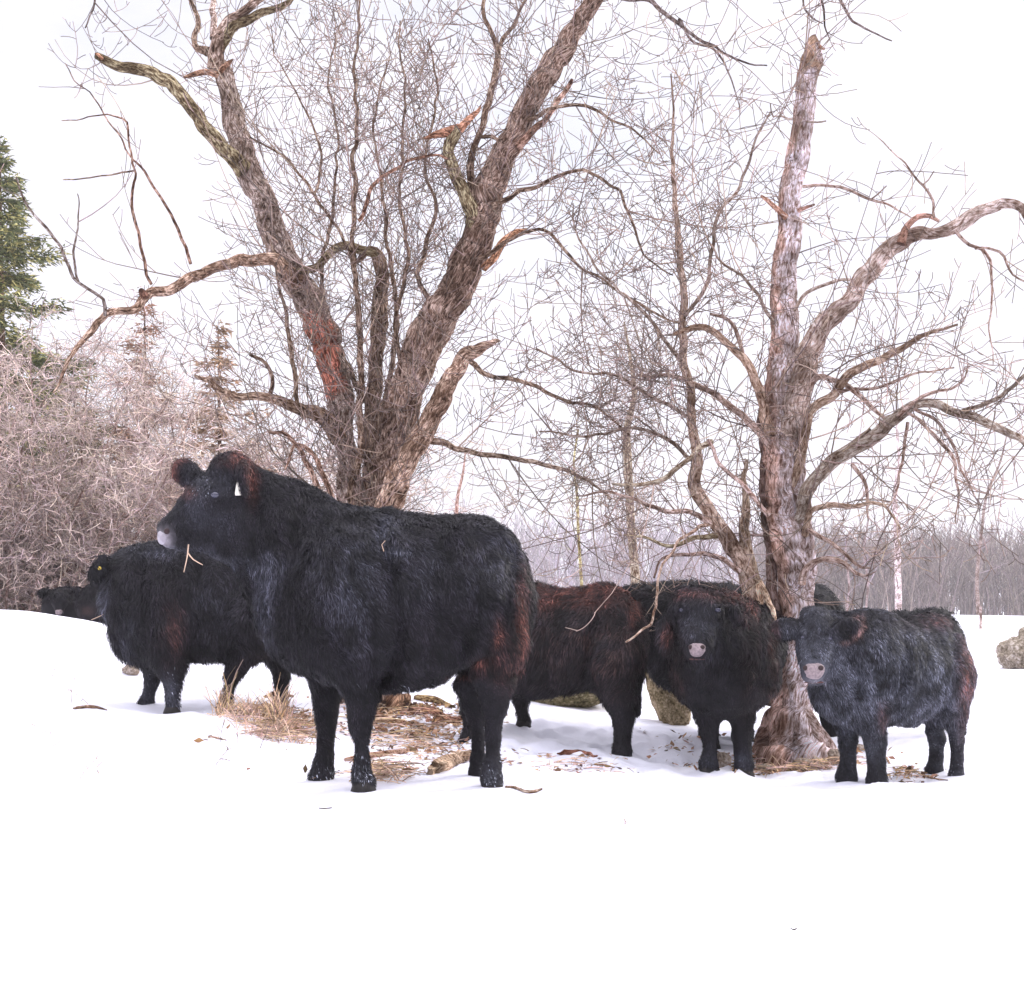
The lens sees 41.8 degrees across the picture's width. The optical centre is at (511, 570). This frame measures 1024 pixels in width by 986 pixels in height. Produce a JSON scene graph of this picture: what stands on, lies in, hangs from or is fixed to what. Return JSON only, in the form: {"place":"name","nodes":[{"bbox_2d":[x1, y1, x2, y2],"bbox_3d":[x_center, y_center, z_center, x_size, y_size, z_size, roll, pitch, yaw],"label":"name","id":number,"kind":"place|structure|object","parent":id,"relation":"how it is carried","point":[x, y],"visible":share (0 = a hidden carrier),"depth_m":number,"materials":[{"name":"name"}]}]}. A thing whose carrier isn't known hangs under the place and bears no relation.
{"place":"outdoors","nodes":[
{"label":"outdoors","id":0,"kind":"place"},
{"bbox_2d":[0,593,1023,985],"bbox_3d":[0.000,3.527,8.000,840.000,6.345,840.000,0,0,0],"label":"snow ground","id":1,"kind":"structure","parent":0,"point":[160,849],"depth_m":4.85,"materials":[{"name":"white snow"}]},
{"bbox_2d":[3,541,53,611],"bbox_3d":[-6.674,0.307,18.365,2.164,1.631,1.922,0,0,31],"label":"spruce tree","id":2,"kind":"object","parent":1,"relation":"on","point":[26,599],"depth_m":18.09,"materials":[{"name":"brown plant"}]},
{"bbox_2d":[34,585,81,618],"bbox_3d":[-4.808,0.515,14.437,0.552,0.712,0.831,0,0,0],"label":"cow","id":3,"kind":"object","parent":1,"relation":"on","point":[58,601],"visible":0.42,"depth_m":14.22},
{"bbox_2d":[20,377,124,610],"bbox_3d":[-6.359,-0.891,19.727,1.935,3.947,2.799,0,0,25],"label":"spruce tree","id":4,"kind":"object","parent":1,"relation":"on","point":[61,409],"visible":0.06,"depth_m":19.51,"materials":[{"name":"brown plant"}]},
{"bbox_2d":[68,660,84,701],"bbox_3d":[-3.006,0.778,9.261,0.098,0.315,0.092,0,0,-37],"label":"dead weed","id":5,"kind":"object","parent":1,"relation":"on","point":[73,681],"visible":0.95,"depth_m":9.25,"materials":[{"name":"beige plant"}]},
{"bbox_2d":[0,135,164,608],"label":"spruce tree","id":6,"kind":"object","parent":1,"relation":"on","point":[13,251],"visible":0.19,"depth_m":20.00,"materials":[{"name":"green plant"}]},
{"bbox_2d":[0,332,171,612],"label":"shrub","id":7,"kind":"object","parent":1,"relation":"on","point":[8,410],"visible":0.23,"depth_m":16.73,"materials":[{"name":"brown plant"}]},
{"bbox_2d":[72,581,101,622],"bbox_3d":[-4.311,0.458,14.152,0.452,0.808,0.612,0,0,43],"label":"cow","id":8,"kind":"object","parent":1,"relation":"on","point":[85,607],"visible":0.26,"depth_m":13.93},
{"bbox_2d":[80,756,97,778],"bbox_3d":[-1.995,0.939,6.317,0.095,0.130,0.040,0,0,0],"label":"dead weed","id":9,"kind":"object","parent":1,"relation":"on","point":[86,766],"visible":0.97,"depth_m":6.32,"materials":[{"name":"plant"}]},
{"bbox_2d":[73,705,106,709],"bbox_3d":[-2.856,0.932,9.078,0.226,0.045,0.045,0,0,-30],"label":"bark strip","id":10,"kind":"object","parent":1,"relation":"on","point":[88,706],"visible":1,"depth_m":9.07,"materials":[{"name":"brown wood"}]},
{"bbox_2d":[122,665,139,674],"bbox_3d":[-2.930,0.768,10.301,0.131,0.092,0.124,0,0,0],"label":"stone","id":11,"kind":"object","parent":1,"relation":"on","point":[127,670],"visible":0.79,"depth_m":10.26,"materials":[{"name":"grey stone"}]},
{"bbox_2d":[0,290,277,611],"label":"shrub","id":12,"kind":"object","parent":1,"relation":"on","point":[36,578],"visible":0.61,"depth_m":15.98,"materials":[{"name":"brown plant"}]},
{"bbox_2d":[93,285,195,541],"bbox_3d":[-5.781,-1.612,21.237,3.623,5.704,3.337,0,0,-28],"label":"spruce tree","id":13,"kind":"object","parent":1,"relation":"on","point":[144,328],"visible":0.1,"depth_m":20.94,"materials":[{"name":"brown plant"}]},
{"bbox_2d":[0,288,324,612],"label":"shrub","id":14,"kind":"object","parent":1,"relation":"on","point":[116,492],"visible":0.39,"depth_m":15.79,"materials":[{"name":"brown plant"}]},
{"bbox_2d":[84,540,291,713],"bbox_3d":[-2.197,0.410,9.464,1.546,1.285,0.898,0,0,0],"label":"cow","id":15,"kind":"object","parent":1,"relation":"on","point":[167,620],"visible":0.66,"depth_m":9.16},
{"bbox_2d":[135,319,284,528],"bbox_3d":[-4.380,-1.265,19.879,3.572,4.914,2.917,0,0,33],"label":"spruce tree","id":16,"kind":"object","parent":1,"relation":"on","point":[223,330],"visible":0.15,"depth_m":19.93,"materials":[{"name":"brown plant"}]},
{"bbox_2d":[208,736,226,740],"bbox_3d":[-1.729,0.988,7.903,0.129,0.025,0.033,0,0,19],"label":"bark strip","id":17,"kind":"object","parent":1,"relation":"on","point":[215,737],"visible":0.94,"depth_m":7.91,"materials":[{"name":"plant"}]},
{"bbox_2d":[216,746,232,764],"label":"dead weed","id":18,"kind":"object","parent":1,"relation":"on","point":[221,758],"visible":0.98,"depth_m":6.89,"materials":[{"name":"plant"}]},
{"bbox_2d":[0,312,461,604],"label":"shrub","id":19,"kind":"object","parent":1,"relation":"on","point":[172,428],"visible":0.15,"depth_m":16.77,"materials":[{"name":"brown plant"}]},
{"bbox_2d":[227,709,240,743],"bbox_3d":[-1.591,0.913,7.670,0.024,0.252,0.096,0,0,33],"label":"dead weed","id":20,"kind":"object","parent":1,"relation":"on","point":[236,725],"visible":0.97,"depth_m":7.68,"materials":[{"name":"beige plant"}]},
{"bbox_2d":[0,370,526,585],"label":"shrub","id":21,"kind":"object","parent":1,"relation":"on","point":[224,446],"visible":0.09,"depth_m":16.24,"materials":[{"name":"brown plant"}]},
{"bbox_2d":[195,660,343,744],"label":"dead grass","id":22,"kind":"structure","parent":1,"relation":"on","point":[271,712],"depth_m":8.72,"materials":[{"name":"plant"}]},
{"bbox_2d":[269,718,281,753],"bbox_3d":[-1.321,0.936,7.485,0.090,0.225,0.047,0,0,8],"label":"dead weed","id":23,"kind":"object","parent":1,"relation":"on","point":[276,736],"visible":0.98,"depth_m":7.49,"materials":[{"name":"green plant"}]},
{"bbox_2d":[156,450,539,792],"bbox_3d":[-0.748,0.251,6.094,1.749,1.591,0.730,0,0,0],"label":"cow","id":24,"kind":"object","parent":1,"relation":"on","point":[340,603],"visible":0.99,"depth_m":5.88},
{"bbox_2d":[184,544,188,570],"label":"straw stalk","id":25,"kind":"object","parent":24,"relation":"hanging from","point":[187,556],"visible":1,"depth_m":6.00,"materials":[{"name":"beige plant"}]},
{"bbox_2d":[375,711,386,717],"bbox_3d":[-0.983,1.035,9.661,0.176,0.112,0.085,0,0,19],"label":"wood chunk","id":26,"kind":"object","parent":1,"relation":"on","point":[377,716],"visible":0.24,"depth_m":9.62,"materials":[{"name":"brown wood"}]},
{"bbox_2d":[344,747,423,761],"bbox_3d":[-0.690,1.088,7.966,0.140,0.149,1.445,0,0,13],"label":"fallen branch","id":27,"kind":"object","parent":1,"relation":"on","point":[397,751],"visible":0.59,"depth_m":7.63,"materials":[{"name":"brown wood"}]},
{"bbox_2d":[380,693,412,711],"bbox_3d":[-0.875,1.004,10.025,0.257,0.227,0.451,0,0,0],"label":"fallen log","id":28,"kind":"object","parent":1,"relation":"on","point":[400,700],"visible":0.59,"depth_m":9.88,"materials":[{"name":"brown wood"}]},
{"bbox_2d":[374,718,461,728],"bbox_3d":[-0.716,1.084,9.507,0.806,0.093,0.226,0,0,-25],"label":"fallen branch","id":29,"kind":"object","parent":1,"relation":"on","point":[416,722],"visible":0.51,"depth_m":9.46,"materials":[{"name":"brown wood"}]},
{"bbox_2d":[414,694,452,707],"bbox_3d":[-0.576,1.028,10.478,0.129,0.078,0.645,0,0,-29],"label":"fallen branch","id":30,"kind":"object","parent":1,"relation":"on","point":[431,699],"visible":0.81,"depth_m":10.56,"materials":[{"name":"beige wood"}]},
{"bbox_2d":[407,707,461,720],"bbox_3d":[-0.554,1.052,9.839,0.483,0.124,0.236,0,0,-16],"label":"fallen branch","id":31,"kind":"object","parent":1,"relation":"on","point":[435,711],"visible":0.58,"depth_m":9.84,"materials":[{"name":"brown wood"}]},
{"bbox_2d":[0,0,891,707],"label":"old apple tree","id":32,"kind":"object","parent":1,"relation":"on","point":[396,436],"visible":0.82,"depth_m":9.85,"materials":[{"name":"brown plant"}]},
{"bbox_2d":[432,715,460,722],"bbox_3d":[-0.507,1.084,9.649,0.290,0.090,0.157,0,0,-41],"label":"wood chunk","id":33,"kind":"object","parent":1,"relation":"on","point":[438,717],"visible":0.58,"depth_m":9.62,"materials":[{"name":"brown wood"}]},
{"bbox_2d":[426,750,470,774],"bbox_3d":[-0.333,1.017,7.143,0.130,0.218,1.746,0,0,3],"label":"broken log","id":34,"kind":"object","parent":1,"relation":"on","point":[447,762],"visible":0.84,"depth_m":6.65,"materials":[{"name":"beige wood"}]},
{"bbox_2d":[435,453,465,513],"bbox_3d":[-0.773,-0.155,15.060,0.374,2.467,0.454,0,0,-34],"label":"bare tree","id":35,"kind":"object","parent":1,"relation":"on","point":[457,496],"visible":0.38,"depth_m":14.98,"materials":[{"name":"brown plant"}]},
{"bbox_2d":[505,785,542,792],"bbox_3d":[0.052,0.959,5.851,0.168,0.025,0.133,0,0,0],"label":"bark strip","id":36,"kind":"object","parent":1,"relation":"on","point":[526,791],"visible":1,"depth_m":5.83,"materials":[{"name":"beige wood"}]},
{"bbox_2d":[456,579,650,756],"bbox_3d":[0.191,0.674,9.161,1.636,1.236,0.822,0,0,26],"label":"cow","id":37,"kind":"object","parent":1,"relation":"on","point":[601,659],"visible":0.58,"depth_m":8.78},
{"bbox_2d":[531,692,599,707],"bbox_3d":[0.475,1.003,11.305,0.869,0.342,0.490,0,0,0],"label":"mossy rock","id":38,"kind":"object","parent":1,"relation":"on","point":[585,701],"visible":0.13,"depth_m":11.12,"materials":[{"name":"stone"}]},
{"bbox_2d":[194,696,938,782],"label":"leaf litter","id":39,"kind":"object","parent":1,"relation":"on","point":[415,704],"visible":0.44,"depth_m":9.05,"materials":[{"name":"plant"}]},
{"bbox_2d":[557,749,597,757],"bbox_3d":[0.432,1.188,8.692,0.278,0.047,0.105,0,0,27],"label":"bark strip","id":40,"kind":"object","parent":1,"relation":"on","point":[566,752],"visible":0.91,"depth_m":8.70,"materials":[{"name":"brown wood"}]},
{"bbox_2d":[550,422,606,585],"bbox_3d":[0.638,-0.189,13.389,0.678,2.663,0.641,0,0,32],"label":"bare tree","id":41,"kind":"object","parent":1,"relation":"on","point":[579,552],"visible":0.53,"depth_m":13.49,"materials":[{"name":"brown plant"}]},
{"bbox_2d":[289,695,929,783],"bbox_3d":[0.404,1.121,8.045,4.204,0.480,4.007,0,0,0],"label":"scattered straw","id":42,"kind":"object","parent":1,"relation":"on","point":[378,768],"visible":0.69,"depth_m":8.62,"materials":[{"name":"beige plant"}]},
{"bbox_2d":[530,285,696,586],"bbox_3d":[1.183,-0.787,12.899,1.614,4.006,1.872,0,0,-35],"label":"bare tree","id":43,"kind":"object","parent":1,"relation":"on","point":[635,572],"visible":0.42,"depth_m":12.97,"materials":[{"name":"brown plant"}]},
{"bbox_2d":[425,500,836,587],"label":"distant woods","id":44,"kind":"object","parent":1,"relation":"on","point":[538,558],"visible":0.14,"depth_m":203.27,"materials":[{"name":"grey plant"}]},
{"bbox_2d":[646,674,690,725],"bbox_3d":[1.266,0.962,10.900,0.416,0.848,0.454,0,0,0],"label":"mossy rock","id":45,"kind":"object","parent":1,"relation":"on","point":[668,708],"visible":0.29,"depth_m":10.74,"materials":[{"name":"grey stone"}]},
{"bbox_2d":[621,577,754,741],"bbox_3d":[1.415,0.694,10.050,1.323,1.285,0.770,0,0,0],"label":"cow","id":46,"kind":"object","parent":1,"relation":"on","point":[657,673],"visible":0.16,"depth_m":9.84},
{"bbox_2d":[418,0,1023,767],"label":"bleached tree","id":47,"kind":"object","parent":1,"relation":"on","point":[790,724],"visible":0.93,"depth_m":9.19,"materials":[{"name":"brown plant"}]},
{"bbox_2d":[653,584,789,776],"bbox_3d":[1.452,0.724,8.851,0.747,1.283,2.164,0,0,21],"label":"bull","id":48,"kind":"object","parent":1,"relation":"on","point":[724,652],"visible":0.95,"depth_m":8.29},
{"bbox_2d":[717,752,731,766],"bbox_3d":[1.419,1.281,8.999,0.108,0.123,0.091,0,0,0],"label":"stone","id":49,"kind":"object","parent":1,"relation":"on","point":[724,759],"visible":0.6,"depth_m":8.96,"materials":[{"name":"grey stone"}]},
{"bbox_2d":[756,764,775,771],"bbox_3d":[1.690,1.329,8.946,0.128,0.071,0.098,0,0,0],"label":"stone","id":50,"kind":"object","parent":1,"relation":"on","point":[759,768],"visible":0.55,"depth_m":8.91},
{"bbox_2d":[792,758,813,769],"bbox_3d":[1.941,1.301,8.945,0.150,0.097,0.116,0,0,0],"label":"stone","id":51,"kind":"object","parent":1,"relation":"on","point":[801,760],"visible":0.38,"depth_m":8.91,"materials":[{"name":"beige stone"}]},
{"bbox_2d":[777,581,845,736],"bbox_3d":[2.235,0.722,10.486,0.745,1.303,1.224,0,0,0],"label":"cow","id":52,"kind":"object","parent":1,"relation":"on","point":[823,593],"visible":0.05,"depth_m":10.15},
{"bbox_2d":[827,749,839,762],"bbox_3d":[2.175,1.251,9.001,0.129,0.108,0.108,0,0,0],"label":"stone","id":53,"kind":"object","parent":1,"relation":"on","point":[834,752],"visible":0.33,"depth_m":8.96,"materials":[{"name":"beige stone"}]},
{"bbox_2d":[819,524,868,609],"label":"bare tree","id":54,"kind":"object","parent":1,"relation":"on","point":[849,591],"visible":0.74,"depth_m":57.97,"materials":[{"name":"brown plant"}]},
{"bbox_2d":[857,744,863,750],"bbox_3d":[2.430,1.247,9.399,0.083,0.055,0.070,0,0,0],"label":"stone","id":55,"kind":"object","parent":1,"relation":"on","point":[860,747],"visible":0.42,"depth_m":9.37,"materials":[{"name":"beige stone"}]},
{"bbox_2d":[850,516,885,607],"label":"bare tree","id":56,"kind":"object","parent":1,"relation":"on","point":[868,583],"visible":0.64,"depth_m":60.97,"materials":[{"name":"brown plant"}]},
{"bbox_2d":[768,605,978,783],"bbox_3d":[2.119,0.751,7.753,1.554,1.115,0.630,0,0,-38],"label":"calf","id":57,"kind":"object","parent":1,"relation":"on","point":[870,677],"visible":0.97,"depth_m":7.55},
{"bbox_2d":[731,507,1023,615],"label":"woods","id":58,"kind":"object","parent":1,"relation":"on","point":[921,588],"visible":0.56,"depth_m":123.83,"materials":[{"name":"grey plant"}]},
{"bbox_2d":[895,763,917,771],"bbox_3d":[2.506,1.253,8.538,0.122,0.090,0.440,0,0,22],"label":"leaf scrap","id":59,"kind":"object","parent":1,"relation":"on","point":[909,766],"visible":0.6,"depth_m":8.47,"materials":[{"name":"brown plant"}]},
{"bbox_2d":[880,379,938,610],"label":"bare tree","id":60,"kind":"object","parent":1,"relation":"on","point":[898,598],"visible":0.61,"depth_m":41.93,"materials":[{"name":"white plant"}]},
{"bbox_2d":[891,606,971,734],"bbox_3d":[2.946,0.767,9.857,0.859,1.016,0.564,0,0,0],"label":"cow","id":61,"kind":"object","parent":1,"relation":"on","point":[904,614],"visible":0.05,"depth_m":9.76},
{"bbox_2d":[920,772,947,780],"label":"fallen twig","id":62,"kind":"object","parent":1,"relation":"on","point":[934,778],"visible":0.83,"depth_m":7.93,"materials":[{"name":"brown wood"}]},
{"bbox_2d":[979,606,981,628],"bbox_3d":[10.476,1.166,30.000,0.073,0.723,0.067,0,0,0],"label":"fence post","id":63,"kind":"object","parent":1,"relation":"on","point":[980,617],"visible":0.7,"depth_m":29.97,"materials":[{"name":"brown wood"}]},
{"bbox_2d":[966,419,1019,614],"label":"bare tree","id":64,"kind":"object","parent":1,"relation":"on","point":[977,597],"visible":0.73,"depth_m":44.96,"materials":[{"name":"brown plant"}]},
{"bbox_2d":[995,636,1023,668],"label":"boulder","id":65,"kind":"object","parent":1,"relation":"on","point":[1010,652],"visible":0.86,"depth_m":14.84,"materials":[{"name":"grey stone"}]},
{"bbox_2d":[1018,627,1023,662],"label":"boulder","id":66,"kind":"object","parent":1,"relation":"on","point":[1021,633],"visible":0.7,"depth_m":14.84,"materials":[{"name":"grey stone"}]},
{"bbox_2d":[0,0,1023,589],"label":"sky","id":67,"kind":"structure","parent":0,"point":[952,77],"materials":[{"name":"white"}]}
]}

